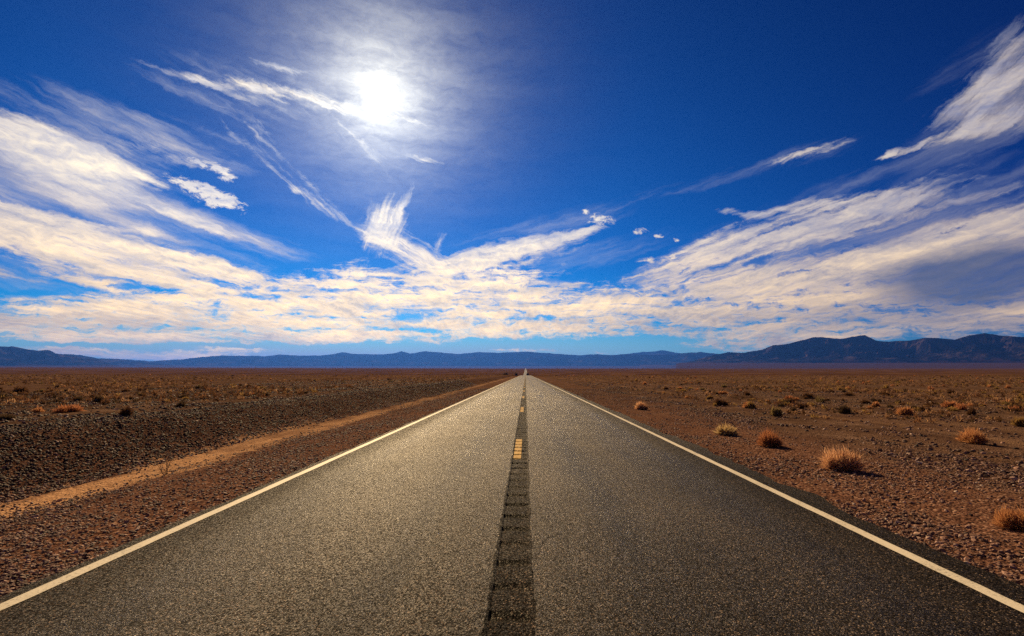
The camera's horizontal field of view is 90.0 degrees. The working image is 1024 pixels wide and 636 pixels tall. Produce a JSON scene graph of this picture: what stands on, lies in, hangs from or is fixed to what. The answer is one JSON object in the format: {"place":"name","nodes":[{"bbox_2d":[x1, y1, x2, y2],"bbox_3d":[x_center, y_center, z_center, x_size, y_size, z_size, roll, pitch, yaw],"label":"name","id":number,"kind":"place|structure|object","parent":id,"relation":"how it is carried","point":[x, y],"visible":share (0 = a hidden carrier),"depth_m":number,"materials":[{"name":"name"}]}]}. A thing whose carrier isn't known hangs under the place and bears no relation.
{"place":"outdoors","nodes":[
{"label":"outdoors","id":0,"kind":"place"},
{"bbox_2d":[0,346,119,366],"bbox_3d":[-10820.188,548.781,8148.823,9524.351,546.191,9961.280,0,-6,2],"label":"mountains","id":1,"kind":"structure","parent":0,"point":[11,356],"depth_m":10249.40,"materials":[{"name":"blue stone"}]},
{"bbox_2d":[64,354,175,367],"bbox_3d":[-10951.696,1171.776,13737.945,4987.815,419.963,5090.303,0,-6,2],"label":"mountains left ridge","id":2,"kind":"structure","parent":0,"point":[122,363],"depth_m":13806.58,"materials":[{"name":"blue stone"}]},
{"bbox_2d":[157,450,173,474],"bbox_3d":[-7.053,2.930,10.444,0.390,0.592,0.328,3,-7,-28],"label":"shrub","id":3,"kind":"object","parent":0,"point":[166,469],"visible":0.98,"depth_m":10.45,"materials":[{"name":"brown plant"}]},
{"bbox_2d":[121,351,715,367],"bbox_3d":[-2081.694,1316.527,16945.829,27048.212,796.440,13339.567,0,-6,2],"label":"mountains central","id":4,"kind":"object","parent":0,"point":[423,359],"visible":0.77,"depth_m":19788.17,"materials":[{"name":"blue stone"}]},
{"bbox_2d":[0,368,1023,635],"bbox_3d":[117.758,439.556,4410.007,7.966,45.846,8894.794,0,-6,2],"label":"road","id":5,"kind":"structure","parent":0,"point":[524,504],"depth_m":4.63,"materials":[{"name":"grey asphalt"}]},
{"bbox_2d":[0,367,1023,596],"bbox_3d":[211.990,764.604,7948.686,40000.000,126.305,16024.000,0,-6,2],"label":"ground","id":6,"kind":"structure","parent":0,"point":[980,518],"depth_m":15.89,"materials":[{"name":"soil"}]},
{"bbox_2d":[0,413,18,419],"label":"shrub","id":7,"kind":"object","parent":6,"relation":"on","point":[7,416],"visible":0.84,"depth_m":12.85,"materials":[{"name":"brown plant"}]},
{"bbox_2d":[11,385,27,392],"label":"shrub","id":8,"kind":"object","parent":6,"relation":"on","point":[18,388],"visible":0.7,"depth_m":35.92,"materials":[{"name":"brown plant"}]},
{"bbox_2d":[31,406,44,411],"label":"shrub","id":9,"kind":"object","parent":6,"relation":"on","point":[38,409],"visible":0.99,"depth_m":15.92,"materials":[{"name":"orange plant"}]},
{"bbox_2d":[50,403,84,412],"bbox_3d":[-13.880,2.803,16.040,0.908,0.371,1.001,5,-8,-41],"label":"shrub","id":10,"kind":"object","parent":6,"relation":"on","point":[68,408],"visible":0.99,"depth_m":15.92,"materials":[{"name":"orange plant"}]},
{"bbox_2d":[91,394,105,401],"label":"shrub","id":11,"kind":"object","parent":6,"relation":"on","point":[96,398],"visible":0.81,"depth_m":24.23,"materials":[{"name":"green plant"}]},
{"bbox_2d":[119,404,133,414],"bbox_3d":[-11.101,2.646,14.750,0.411,0.371,0.397,4,-7,-34],"label":"shrub","id":12,"kind":"object","parent":6,"relation":"on","point":[127,410],"visible":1,"depth_m":14.71,"materials":[{"name":"brown plant"}]},
{"bbox_2d":[175,401,184,406],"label":"shrub","id":13,"kind":"object","parent":6,"relation":"on","point":[181,404],"visible":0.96,"depth_m":19.09,"materials":[{"name":"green plant"}]},
{"bbox_2d":[0,374,1023,424],"bbox_3d":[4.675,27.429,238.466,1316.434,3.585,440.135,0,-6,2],"label":"scrub","id":14,"kind":"object","parent":6,"relation":"on","point":[960,399],"visible":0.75,"depth_m":45.44,"materials":[{"name":"brown plant"}]},
{"bbox_2d":[634,401,649,409],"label":"shrub","id":15,"kind":"object","parent":6,"relation":"on","point":[640,406],"visible":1,"depth_m":24.93,"materials":[{"name":"plant"}]},
{"bbox_2d":[711,397,727,405],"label":"shrub","id":16,"kind":"object","parent":6,"relation":"on","point":[717,401],"visible":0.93,"depth_m":30.22,"materials":[{"name":"brown plant"}]},
{"bbox_2d":[714,422,739,435],"bbox_3d":[6.218,3.193,14.785,0.806,0.442,0.632,1,-6,-13],"label":"shrub","id":17,"kind":"object","parent":6,"relation":"on","point":[727,430],"visible":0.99,"depth_m":14.76,"materials":[{"name":"plant"}]},
{"bbox_2d":[747,401,756,408],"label":"shrub","id":18,"kind":"object","parent":6,"relation":"on","point":[751,405],"visible":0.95,"depth_m":28.06,"materials":[{"name":"brown plant"}]},
{"bbox_2d":[754,428,785,446],"bbox_3d":[6.231,2.905,12.510,0.859,0.504,0.858,1,-6,-6],"label":"shrub","id":19,"kind":"object","parent":6,"relation":"on","point":[768,438],"visible":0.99,"depth_m":12.32,"materials":[{"name":"orange plant"}]},
{"bbox_2d":[769,405,783,415],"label":"shrub","id":20,"kind":"object","parent":6,"relation":"on","point":[776,411],"visible":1,"depth_m":22.21,"materials":[{"name":"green plant"}]},
{"bbox_2d":[796,402,803,408],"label":"shrub","id":21,"kind":"object","parent":6,"relation":"on","point":[801,405],"visible":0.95,"depth_m":28.82,"materials":[{"name":"brown plant"}]},
{"bbox_2d":[802,392,815,397],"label":"desert shrub","id":22,"kind":"object","parent":6,"relation":"on","point":[808,395],"visible":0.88,"depth_m":39.40,"materials":[{"name":"brown plant"}]},
{"bbox_2d":[814,395,825,402],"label":"desert shrub","id":23,"kind":"object","parent":6,"relation":"on","point":[819,399],"visible":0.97,"depth_m":35.30,"materials":[{"name":"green plant"}]},
{"bbox_2d":[816,444,869,470],"bbox_3d":[6.108,2.579,9.552,0.954,0.532,0.882,0,-6,2],"label":"shrub","id":24,"kind":"object","parent":6,"relation":"on","point":[841,460],"visible":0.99,"depth_m":9.40,"materials":[{"name":"plant"}]},
{"bbox_2d":[837,404,851,412],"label":"shrub","id":25,"kind":"object","parent":6,"relation":"on","point":[844,409],"visible":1,"depth_m":25.28,"materials":[{"name":"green plant"}]},
{"bbox_2d":[843,392,854,395],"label":"desert shrub","id":26,"kind":"object","parent":6,"relation":"on","point":[849,394],"visible":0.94,"depth_m":41.65,"materials":[{"name":"brown plant"}]},
{"bbox_2d":[859,398,869,403],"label":"desert shrub","id":27,"kind":"object","parent":6,"relation":"on","point":[864,401],"visible":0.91,"depth_m":34.02,"materials":[{"name":"brown plant"}]},
{"bbox_2d":[870,397,881,401],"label":"desert shrub","id":28,"kind":"object","parent":6,"relation":"on","point":[874,399],"visible":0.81,"depth_m":35.28,"materials":[{"name":"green plant"}]},
{"bbox_2d":[872,400,880,406],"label":"shrub","id":29,"kind":"object","parent":6,"relation":"on","point":[877,404],"visible":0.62,"depth_m":30.12,"materials":[{"name":"orange plant"}]},
{"bbox_2d":[895,406,913,414],"bbox_3d":[18.296,4.317,23.938,0.909,0.514,0.684,-5,-8,39],"label":"shrub","id":30,"kind":"object","parent":6,"relation":"on","point":[905,411],"visible":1,"depth_m":23.80,"materials":[{"name":"orange plant"}]},
{"bbox_2d":[919,406,930,410],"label":"desert shrub","id":31,"kind":"object","parent":6,"relation":"on","point":[923,409],"visible":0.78,"depth_m":26.25,"materials":[{"name":"brown plant"}]},
{"bbox_2d":[940,400,955,407],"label":"shrub","id":32,"kind":"object","parent":6,"relation":"on","point":[948,404],"visible":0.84,"depth_m":27.79,"materials":[{"name":"orange plant"}]},
{"bbox_2d":[946,406,959,410],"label":"desert shrub","id":33,"kind":"object","parent":6,"relation":"on","point":[950,408],"visible":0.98,"depth_m":25.62,"materials":[{"name":"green plant"}]},
{"bbox_2d":[954,402,967,409],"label":"desert shrub","id":34,"kind":"object","parent":6,"relation":"on","point":[959,406],"visible":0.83,"depth_m":26.11,"materials":[{"name":"orange plant"}]},
{"bbox_2d":[952,426,992,443],"bbox_3d":[12.581,3.207,14.027,0.987,0.501,0.988,2,-6,-21],"label":"shrub","id":35,"kind":"object","parent":6,"relation":"on","point":[972,436],"visible":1,"depth_m":13.87,"materials":[{"name":"orange plant"}]},
{"bbox_2d":[966,405,978,414],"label":"shrub","id":36,"kind":"object","parent":6,"relation":"on","point":[972,410],"visible":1,"depth_m":23.63,"materials":[{"name":"brown plant"}]},
{"bbox_2d":[988,503,1023,530],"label":"shrub","id":37,"kind":"object","parent":6,"relation":"on","point":[1009,518],"visible":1,"depth_m":5.87,"materials":[{"name":"orange plant"}]},
{"bbox_2d":[1010,416,1023,425],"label":"shrub","id":38,"kind":"object","parent":6,"relation":"on","point":[1018,422],"visible":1,"depth_m":19.11,"materials":[{"name":"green plant"}]},
{"bbox_2d":[0,0,1023,360],"label":"sky","id":39,"kind":"structure","parent":0,"point":[180,179],"materials":[{"name":"blue"}]},
{"bbox_2d":[630,350,680,354],"bbox_3d":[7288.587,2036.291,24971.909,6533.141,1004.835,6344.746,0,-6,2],"label":"distant mountains","id":40,"kind":"structure","parent":0,"point":[661,352],"depth_m":25823.51,"materials":[{"name":"blue stone"}]},
{"bbox_2d":[676,333,1023,367],"bbox_3d":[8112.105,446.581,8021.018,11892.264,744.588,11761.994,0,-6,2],"label":"mountains","id":41,"kind":"structure","parent":0,"point":[984,350],"depth_m":9619.18,"materials":[{"name":"blue stone"}]}
]}

